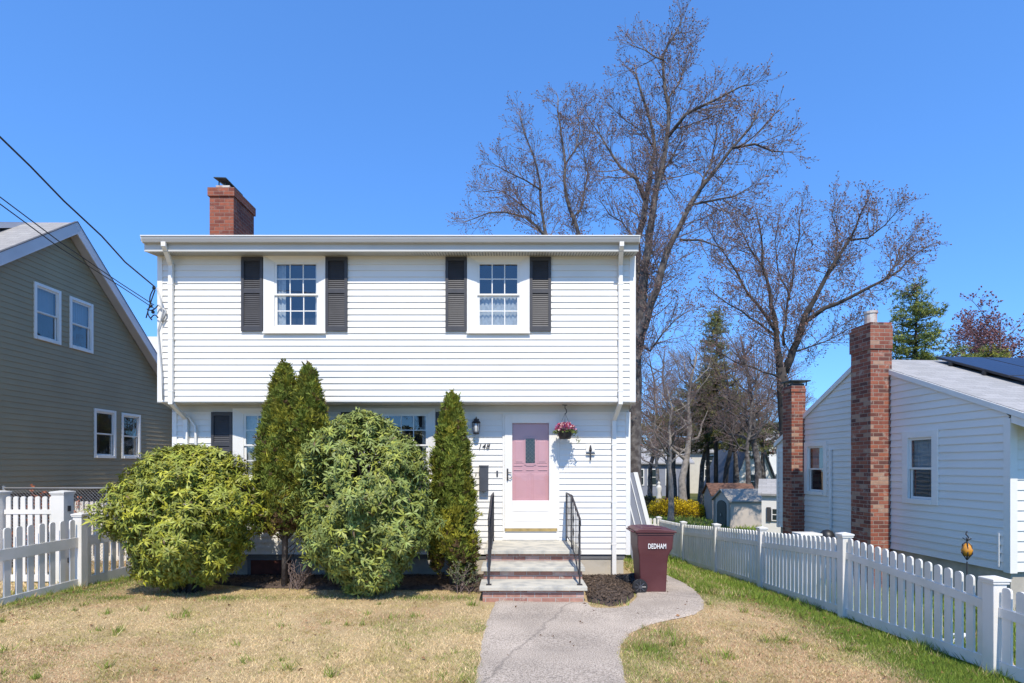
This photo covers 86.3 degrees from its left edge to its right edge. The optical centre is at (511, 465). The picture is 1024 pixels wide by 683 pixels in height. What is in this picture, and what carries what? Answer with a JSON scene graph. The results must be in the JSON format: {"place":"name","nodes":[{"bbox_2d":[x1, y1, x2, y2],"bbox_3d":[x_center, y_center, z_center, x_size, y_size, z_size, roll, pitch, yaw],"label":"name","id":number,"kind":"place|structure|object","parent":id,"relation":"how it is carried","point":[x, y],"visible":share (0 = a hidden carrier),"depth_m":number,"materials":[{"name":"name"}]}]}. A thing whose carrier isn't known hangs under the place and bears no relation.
{"place":"outdoors","nodes":[
{"label":"outdoors","id":0,"kind":"place"},
{"bbox_2d":[12,484,81,565],"bbox_3d":[-10.258,1.297,11.629,1.423,1.825,2.117,0,0,34],"label":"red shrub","id":1,"kind":"object","parent":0,"point":[44,492],"visible":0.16,"depth_m":11.79,"materials":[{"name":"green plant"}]},
{"bbox_2d":[0,221,171,566],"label":"olive house","id":2,"kind":"structure","parent":0,"point":[80,406],"depth_m":13.38,"materials":[{"name":"green wood"}]},
{"bbox_2d":[33,281,60,344],"bbox_3d":[-11.079,-3.560,12.800,0.452,1.300,0.740,0,0,0],"label":"window","id":3,"kind":"structure","parent":2,"relation":"in","point":[47,300],"depth_m":13.04,"materials":[{"name":"white glass"}]},
{"bbox_2d":[69,296,93,353],"bbox_3d":[-11.079,-3.550,13.805,0.452,1.280,0.750,0,0,0],"label":"window","id":4,"kind":"structure","parent":2,"relation":"in","point":[81,315],"depth_m":14.05,"materials":[{"name":"white glass"}]},
{"bbox_2d":[94,408,115,457],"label":"window","id":5,"kind":"structure","parent":2,"relation":"in","point":[104,420],"depth_m":14.93,"materials":[{"name":"white glass"}]},
{"bbox_2d":[112,413,140,458],"bbox_3d":[-11.079,-0.850,15.605,0.452,1.280,0.770,0,0,0],"label":"window","id":6,"kind":"structure","parent":2,"relation":"in","point":[131,423],"depth_m":15.92,"materials":[{"name":"white glass"}]},
{"bbox_2d":[0,493,1020,682],"bbox_3d":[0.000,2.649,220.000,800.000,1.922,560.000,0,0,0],"label":"ground","id":7,"kind":"structure","parent":0,"point":[693,496],"depth_m":6.46,"materials":[{"name":"plant"}]},
{"bbox_2d":[0,490,75,582],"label":"picket fence","id":8,"kind":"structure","parent":7,"relation":"on","point":[61,505],"depth_m":9.89,"materials":[{"name":"white plastic"}]},
{"bbox_2d":[1,486,108,566],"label":"chain link fence","id":9,"kind":"object","parent":7,"relation":"on","point":[3,488],"visible":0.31,"depth_m":11.60,"materials":[{"name":"metal"}]},
{"bbox_2d":[0,512,136,604],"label":"picket fence","id":10,"kind":"object","parent":7,"relation":"on","point":[80,541],"visible":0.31,"depth_m":8.98,"materials":[{"name":"white plastic"}]},
{"bbox_2d":[75,501,163,560],"bbox_3d":[-8.675,1.590,13.000,4.022,1.620,0.172,0,0,0],"label":"picket fence","id":11,"kind":"object","parent":7,"relation":"on","point":[101,547],"visible":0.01,"depth_m":12.99,"materials":[{"name":"white plastic"}]},
{"bbox_2d":[79,442,273,593],"bbox_3d":[-5.274,0.864,9.005,2.784,2.542,2.388,0,0,0],"label":"rhododendron bush","id":12,"kind":"object","parent":7,"relation":"on","point":[194,544],"visible":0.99,"depth_m":8.37,"materials":[{"name":"green plant"}]},
{"bbox_2d":[214,574,483,591],"bbox_3d":[-4.098,2.075,9.951,7.501,0.162,1.600,0,0,4],"label":"mulch bed","id":13,"kind":"object","parent":7,"relation":"on","point":[433,586],"visible":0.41,"depth_m":9.43,"materials":[{"name":"brown wood"}]},
{"bbox_2d":[249,358,304,586],"bbox_3d":[-3.910,0.156,9.338,1.162,4.059,1.188,0,0,0],"label":"arborvitae","id":14,"kind":"object","parent":13,"relation":"on","point":[271,443],"visible":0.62,"depth_m":9.03,"materials":[{"name":"green plant"}]},
{"bbox_2d":[287,559,315,589],"bbox_3d":[-3.577,1.814,9.287,0.449,0.540,0.717,0,0,-38],"label":"twiggy shrub","id":15,"kind":"object","parent":13,"relation":"on","point":[299,581],"visible":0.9,"depth_m":9.17,"materials":[{"name":"brown plant"}]},
{"bbox_2d":[279,360,332,585],"bbox_3d":[-3.457,0.188,9.298,1.117,3.992,1.066,0,0,0],"label":"arborvitae","id":16,"kind":"object","parent":13,"relation":"on","point":[308,414],"visible":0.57,"depth_m":9.06,"materials":[{"name":"green plant"}]},
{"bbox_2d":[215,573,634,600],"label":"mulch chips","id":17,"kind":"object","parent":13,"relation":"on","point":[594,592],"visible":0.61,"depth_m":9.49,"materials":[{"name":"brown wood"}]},
{"bbox_2d":[425,389,482,584],"bbox_3d":[-1.043,0.419,9.366,1.113,3.534,1.098,0,0,0],"label":"arborvitae","id":18,"kind":"object","parent":13,"relation":"on","point":[452,482],"visible":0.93,"depth_m":9.09,"materials":[{"name":"green plant"}]},
{"bbox_2d":[277,407,447,598],"bbox_3d":[-2.300,0.582,8.792,2.453,3.083,2.546,0,0,-44],"label":"rhododendron bush","id":19,"kind":"object","parent":7,"relation":"on","point":[374,524],"visible":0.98,"depth_m":8.15,"materials":[{"name":"green plant"}]},
{"bbox_2d":[140,177,640,574],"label":"white house","id":20,"kind":"structure","parent":7,"relation":"on","point":[517,341],"depth_m":9.99,"materials":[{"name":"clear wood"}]},
{"bbox_2d":[0,136,153,285],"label":"power cable","id":21,"kind":"object","parent":20,"relation":"attached to","point":[40,176],"visible":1,"depth_m":7.92,"materials":[{"name":"black rubber"}]},
{"bbox_2d":[0,197,153,304],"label":"telephone cable","id":22,"kind":"object","parent":20,"relation":"attached to","point":[70,249],"visible":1,"depth_m":8.19,"materials":[{"name":"black rubber"}]},
{"bbox_2d":[0,204,153,308],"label":"telephone cable","id":23,"kind":"object","parent":20,"relation":"attached to","point":[72,255],"visible":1,"depth_m":8.25,"materials":[{"name":"black rubber"}]},
{"bbox_2d":[233,408,261,479],"bbox_3d":[-4.655,-0.380,10.627,1.370,1.440,0.475,0,0,0],"label":"window","id":24,"kind":"structure","parent":20,"relation":"in","point":[245,421],"depth_m":10.45,"materials":[{"name":"white glass"}]},
{"bbox_2d":[262,256,325,333],"bbox_3d":[-3.971,-3.135,10.168,1.149,1.440,0.475,0,0,0],"label":"window","id":25,"kind":"structure","parent":20,"relation":"in","point":[293,286],"depth_m":10.01,"materials":[{"name":"clear glass"}]},
{"bbox_2d":[364,408,435,483],"bbox_3d":[-2.147,-0.380,10.627,1.385,1.440,0.475,0,0,0],"label":"window","id":26,"kind":"structure","parent":20,"relation":"in","point":[419,423],"depth_m":10.46,"materials":[{"name":"white glass"}]},
{"bbox_2d":[466,256,529,333],"bbox_3d":[-0.249,-3.135,10.168,1.159,1.440,0.475,0,0,0],"label":"window","id":27,"kind":"structure","parent":20,"relation":"in","point":[498,287],"depth_m":10.00,"materials":[{"name":"clear glass"}]},
{"bbox_2d":[553,404,580,442],"bbox_3d":[0.984,-0.781,10.140,0.476,0.721,0.467,0,0,41],"label":"hanging basket","id":28,"kind":"object","parent":20,"relation":"hanging from","point":[565,430],"visible":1,"depth_m":10.05,"materials":[{"name":"pink plastic"}]},
{"bbox_2d":[446,561,486,593],"bbox_3d":[-0.737,1.792,8.897,0.690,0.549,0.587,0,0,0],"label":"shrub","id":29,"kind":"object","parent":7,"relation":"on","point":[462,578],"visible":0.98,"depth_m":8.80,"materials":[{"name":"green plant"}]},
{"bbox_2d":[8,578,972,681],"bbox_3d":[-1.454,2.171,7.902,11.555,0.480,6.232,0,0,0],"label":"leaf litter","id":30,"kind":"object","parent":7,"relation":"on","point":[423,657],"visible":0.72,"depth_m":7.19,"materials":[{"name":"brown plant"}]},
{"bbox_2d":[445,81,612,234],"bbox_3d":[0.751,-5.794,20.422,6.194,17.652,3.874,0,0,0],"label":"bare oak tree","id":31,"kind":"object","parent":7,"relation":"on","point":[537,227],"visible":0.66,"depth_m":20.43,"materials":[{"name":"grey plant"}]},
{"bbox_2d":[479,492,586,601],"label":"front steps","id":32,"kind":"structure","parent":7,"relation":"on","point":[536,570],"depth_m":8.72,"materials":[{"name":"concrete"}]},
{"bbox_2d":[475,575,703,682],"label":"walkway","id":33,"kind":"structure","parent":7,"relation":"on","point":[516,646],"depth_m":6.43,"materials":[{"name":"concrete"}]},
{"bbox_2d":[625,524,676,593],"bbox_3d":[2.291,1.530,9.070,0.711,1.080,0.630,0,0,0],"label":"wheelie bin","id":34,"kind":"object","parent":33,"relation":"on","point":[651,545],"visible":0.98,"depth_m":8.82,"materials":[{"name":"red plastic"}]},
{"bbox_2d":[582,574,633,605],"bbox_3d":[1.692,2.029,9.089,1.112,0.182,2.432,0,0,0],"label":"mulch patch","id":35,"kind":"object","parent":7,"relation":"on","point":[605,601],"visible":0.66,"depth_m":8.45,"materials":[{"name":"brown wood"}]},
{"bbox_2d":[630,472,650,558],"bbox_3d":[2.994,1.300,13.200,1.222,2.300,0.060,0,0,0],"label":"leaning panel","id":36,"kind":"object","parent":7,"relation":"on","point":[638,512],"visible":0.39,"depth_m":13.19,"materials":[{"name":"white paint"}]},
{"bbox_2d":[643,495,655,509],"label":"garden shrub","id":37,"kind":"object","parent":7,"relation":"on","point":[647,500],"visible":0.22,"depth_m":41.61,"materials":[{"name":"green plant"}]},
{"bbox_2d":[656,481,661,501],"bbox_3d":[9.900,2.145,36.800,0.480,2.210,0.480,0,0,0],"label":"garden statue","id":38,"kind":"object","parent":7,"relation":"on","point":[658,490],"visible":0.55,"depth_m":36.68,"materials":[{"name":"white stone"}]},
{"bbox_2d":[646,498,675,516],"bbox_3d":[9.694,2.692,35.505,2.252,1.270,1.723,0,0,0],"label":"forsythia bush","id":39,"kind":"object","parent":7,"relation":"on","point":[653,507],"visible":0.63,"depth_m":35.22,"materials":[{"name":"yellow plant"}]},
{"bbox_2d":[641,369,684,495],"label":"bare tree","id":40,"kind":"object","parent":7,"relation":"on","point":[656,465],"visible":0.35,"depth_m":40.41,"materials":[{"name":"brown plant"}]},
{"bbox_2d":[641,345,689,498],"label":"bare tree","id":41,"kind":"object","parent":7,"relation":"on","point":[650,488],"visible":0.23,"depth_m":46.00,"materials":[{"name":"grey plant"}]},
{"bbox_2d":[641,446,694,495],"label":"neighbour house","id":42,"kind":"structure","parent":7,"relation":"on","point":[662,469],"depth_m":62.00,"materials":[{"name":"white"}]},
{"bbox_2d":[641,469,643,485],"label":"window","id":43,"kind":"structure","parent":42,"relation":"in","point":[642,470],"depth_m":61.97,"materials":[{"name":"white glass"}]},
{"bbox_2d":[647,469,655,485],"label":"window","id":44,"kind":"structure","parent":42,"relation":"in","point":[653,470],"depth_m":61.97,"materials":[{"name":"white glass"}]},
{"bbox_2d":[642,326,700,497],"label":"bare tree","id":45,"kind":"object","parent":7,"relation":"on","point":[673,466],"visible":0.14,"depth_m":49.89,"materials":[{"name":"grey plant"}]},
{"bbox_2d":[658,497,687,516],"bbox_3d":[10.515,2.640,35.181,2.332,1.365,1.688,0,0,0],"label":"forsythia bush","id":46,"kind":"object","parent":7,"relation":"on","point":[676,503],"visible":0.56,"depth_m":34.81,"materials":[{"name":"yellow plant"}]},
{"bbox_2d":[641,368,706,521],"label":"bare tree","id":47,"kind":"object","parent":7,"relation":"on","point":[669,453],"visible":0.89,"depth_m":30.92,"materials":[{"name":"brown plant"}]},
{"bbox_2d":[641,411,710,497],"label":"tree","id":48,"kind":"object","parent":7,"relation":"on","point":[696,448],"visible":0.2,"depth_m":43.81,"materials":[{"name":"green plant"}]},
{"bbox_2d":[642,335,723,500],"bbox_3d":[11.692,-2.739,37.345,5.710,12.497,5.072,0,0,-35],"label":"bare tree","id":49,"kind":"object","parent":7,"relation":"on","point":[682,493],"visible":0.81,"depth_m":36.95,"materials":[{"name":"brown plant"}]},
{"bbox_2d":[652,444,713,492],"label":"neighbour house","id":50,"kind":"structure","parent":7,"relation":"on","point":[694,473],"depth_m":68.00,"materials":[{"name":"beige"}]},
{"bbox_2d":[704,455,713,466],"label":"window","id":51,"kind":"structure","parent":50,"relation":"in","point":[711,456],"depth_m":67.96,"materials":[{"name":"white glass"}]},
{"bbox_2d":[674,499,703,516],"bbox_3d":[11.418,2.718,35.000,2.167,1.234,1.727,0,0,0],"label":"forsythia bush","id":52,"kind":"object","parent":7,"relation":"on","point":[690,503],"visible":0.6,"depth_m":34.69,"materials":[{"name":"yellow plant"}]},
{"bbox_2d":[644,398,738,500],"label":"tree","id":53,"kind":"object","parent":7,"relation":"on","point":[688,483],"visible":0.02,"depth_m":47.86,"materials":[{"name":"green plant"}]},
{"bbox_2d":[567,0,818,487],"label":"bare oak tree","id":54,"kind":"object","parent":7,"relation":"on","point":[645,304],"visible":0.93,"depth_m":17.65,"materials":[{"name":"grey plant"}]},
{"bbox_2d":[688,504,705,517],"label":"forsythia bush","id":55,"kind":"object","parent":7,"relation":"on","point":[698,510],"visible":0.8,"depth_m":34.12,"materials":[{"name":"yellow plant"}]},
{"bbox_2d":[646,319,763,504],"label":"bare tree","id":56,"kind":"object","parent":7,"relation":"on","point":[701,483],"visible":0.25,"depth_m":43.80,"materials":[{"name":"grey plant"}]},
{"bbox_2d":[653,373,775,482],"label":"bare tree","id":57,"kind":"object","parent":7,"relation":"on","point":[709,436],"visible":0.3,"depth_m":41.20,"materials":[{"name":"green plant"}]},
{"bbox_2d":[692,307,742,482],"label":"pine tree","id":58,"kind":"object","parent":7,"relation":"on","point":[712,325],"visible":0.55,"depth_m":39.80,"materials":[{"name":"green plant"}]},
{"bbox_2d":[702,483,754,519],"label":"garden shed","id":59,"kind":"structure","parent":7,"relation":"on","point":[709,491],"depth_m":32.76,"materials":[{"name":"wood"}]},
{"bbox_2d":[692,350,773,482],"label":"bare tree","id":60,"kind":"object","parent":7,"relation":"on","point":[736,473],"visible":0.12,"depth_m":41.73,"materials":[{"name":"brown plant"}]},
{"bbox_2d":[692,340,776,482],"bbox_3d":[15.235,-2.487,37.957,6.394,12.004,6.014,0,0,0],"label":"bare tree","id":61,"kind":"object","parent":7,"relation":"on","point":[726,468],"visible":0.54,"depth_m":37.69,"materials":[{"name":"brown plant"}]},
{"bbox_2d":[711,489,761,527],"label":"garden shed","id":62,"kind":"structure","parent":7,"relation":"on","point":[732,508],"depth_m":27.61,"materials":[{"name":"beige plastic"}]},
{"bbox_2d":[717,500,726,526],"bbox_3d":[10.810,2.445,28.189,0.080,1.370,0.900,0,0,-8],"label":"door","id":63,"kind":"structure","parent":62,"relation":"in","point":[721,505],"depth_m":28.16,"materials":[{"name":"wood"}]},
{"bbox_2d":[704,438,775,485],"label":"neighbour house","id":64,"kind":"structure","parent":7,"relation":"on","point":[722,457],"depth_m":50.24,"materials":[{"name":"white plastic"}]},
{"bbox_2d":[745,474,753,485],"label":"window","id":65,"kind":"structure","parent":64,"relation":"in","point":[752,475],"depth_m":49.97,"materials":[{"name":"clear glass"}]},
{"bbox_2d":[703,394,778,482],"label":"tree","id":66,"kind":"object","parent":7,"relation":"on","point":[758,435],"visible":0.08,"depth_m":46.37,"materials":[{"name":"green plant"}]},
{"bbox_2d":[708,341,778,483],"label":"bare tree","id":67,"kind":"object","parent":7,"relation":"on","point":[750,410],"visible":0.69,"depth_m":32.88,"materials":[{"name":"grey plant"}]},
{"bbox_2d":[718,424,778,475],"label":"neighbour house","id":68,"kind":"structure","parent":7,"relation":"on","point":[772,459],"depth_m":61.00,"materials":[{"name":"white plastic"}]},
{"bbox_2d":[723,421,778,459],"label":"pine tree","id":69,"kind":"object","parent":7,"relation":"on","point":[768,452],"visible":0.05,"depth_m":50.59,"materials":[{"name":"green plant"}]},
{"bbox_2d":[709,318,796,488],"bbox_3d":[15.014,-2.881,34.092,6.037,12.674,5.409,0,0,0],"label":"bare tree","id":70,"kind":"object","parent":7,"relation":"on","point":[758,467],"visible":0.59,"depth_m":33.78,"materials":[{"name":"grey plant"}]},
{"bbox_2d":[726,330,797,478],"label":"bare tree","id":71,"kind":"object","parent":7,"relation":"on","point":[763,462],"visible":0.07,"depth_m":47.72,"materials":[{"name":"brown plant"}]},
{"bbox_2d":[758,479,780,533],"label":"garden shed","id":72,"kind":"structure","parent":7,"relation":"on","point":[767,490],"depth_m":19.50,"materials":[{"name":"white plastic"}]},
{"bbox_2d":[771,508,775,520],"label":"window","id":73,"kind":"structure","parent":72,"relation":"in","point":[773,510],"depth_m":19.40,"materials":[{"name":"clear glass"}]},
{"bbox_2d":[739,343,816,430],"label":"bare tree","id":74,"kind":"object","parent":7,"relation":"on","point":[808,394],"visible":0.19,"depth_m":44.85,"materials":[{"name":"brown plant"}]},
{"bbox_2d":[792,532,822,584],"bbox_3d":[5.970,1.925,11.050,0.440,1.150,0.360,0,0,0],"label":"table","id":75,"kind":"object","parent":7,"relation":"on","point":[810,533],"visible":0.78,"depth_m":10.90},
{"bbox_2d":[685,171,951,455],"bbox_3d":[11.832,-4.582,22.147,10.231,15.575,4.608,0,0,0],"label":"bare maple tree","id":76,"kind":"object","parent":7,"relation":"on","point":[782,370],"visible":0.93,"depth_m":21.80,"materials":[{"name":"brown plant"}]},
{"bbox_2d":[820,529,836,569],"bbox_3d":[6.406,1.841,11.001,0.411,1.122,0.455,0,0,0],"label":"kettle grill","id":77,"kind":"object","parent":7,"relation":"on","point":[826,533],"visible":0.4,"depth_m":10.91,"materials":[{"name":"black metal"}]},
{"bbox_2d":[649,516,1023,682],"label":"picket fence","id":78,"kind":"object","parent":7,"relation":"on","point":[784,563],"visible":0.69,"depth_m":7.00,"materials":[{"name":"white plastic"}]},
{"bbox_2d":[774,310,1023,610],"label":"grey white house","id":79,"kind":"structure","parent":7,"relation":"on","point":[878,446],"depth_m":9.97,"materials":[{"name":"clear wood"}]},
{"bbox_2d":[804,441,827,495],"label":"window","id":80,"kind":"structure","parent":79,"relation":"in","point":[815,453],"depth_m":12.74,"materials":[{"name":"clear glass"}]},
{"bbox_2d":[902,429,938,505],"bbox_3d":[7.360,0.025,9.590,0.490,1.290,0.771,0,0,0],"label":"window","id":81,"kind":"structure","parent":79,"relation":"in","point":[920,454],"depth_m":9.77,"materials":[{"name":"clear glass"}]},
{"bbox_2d":[887,275,974,359],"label":"pine tree","id":82,"kind":"object","parent":7,"relation":"on","point":[916,308],"visible":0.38,"depth_m":29.60,"materials":[{"name":"green plant"}]},
{"bbox_2d":[961,531,972,574],"bbox_3d":[6.000,1.528,7.200,0.132,1.343,0.130,0,0,0],"label":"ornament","id":83,"kind":"object","parent":7,"relation":"on","point":[966,549],"visible":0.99,"depth_m":7.18,"materials":[{"name":"orange metal"}]},
{"bbox_2d":[942,323,1009,356],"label":"budding tree","id":84,"kind":"object","parent":7,"relation":"on","point":[962,345],"visible":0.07,"depth_m":41.32,"materials":[{"name":"red plant"}]},
{"bbox_2d":[942,308,1022,357],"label":"budding tree","id":85,"kind":"object","parent":7,"relation":"on","point":[972,317],"visible":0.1,"depth_m":40.95,"materials":[{"name":"red plant"}]},
{"bbox_2d":[952,286,1023,357],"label":"budding tree","id":86,"kind":"object","parent":7,"relation":"on","point":[986,333],"visible":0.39,"depth_m":37.00,"materials":[{"name":"red plant"}]},
{"bbox_2d":[967,342,1011,357],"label":"pine tree","id":87,"kind":"object","parent":7,"relation":"on","point":[991,353],"visible":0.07,"depth_m":32.90,"materials":[{"name":"green plant"}]},
{"bbox_2d":[0,0,1023,439],"label":"sky","id":88,"kind":"structure","parent":0,"point":[329,117],"materials":[{"name":"blue"}]}
]}

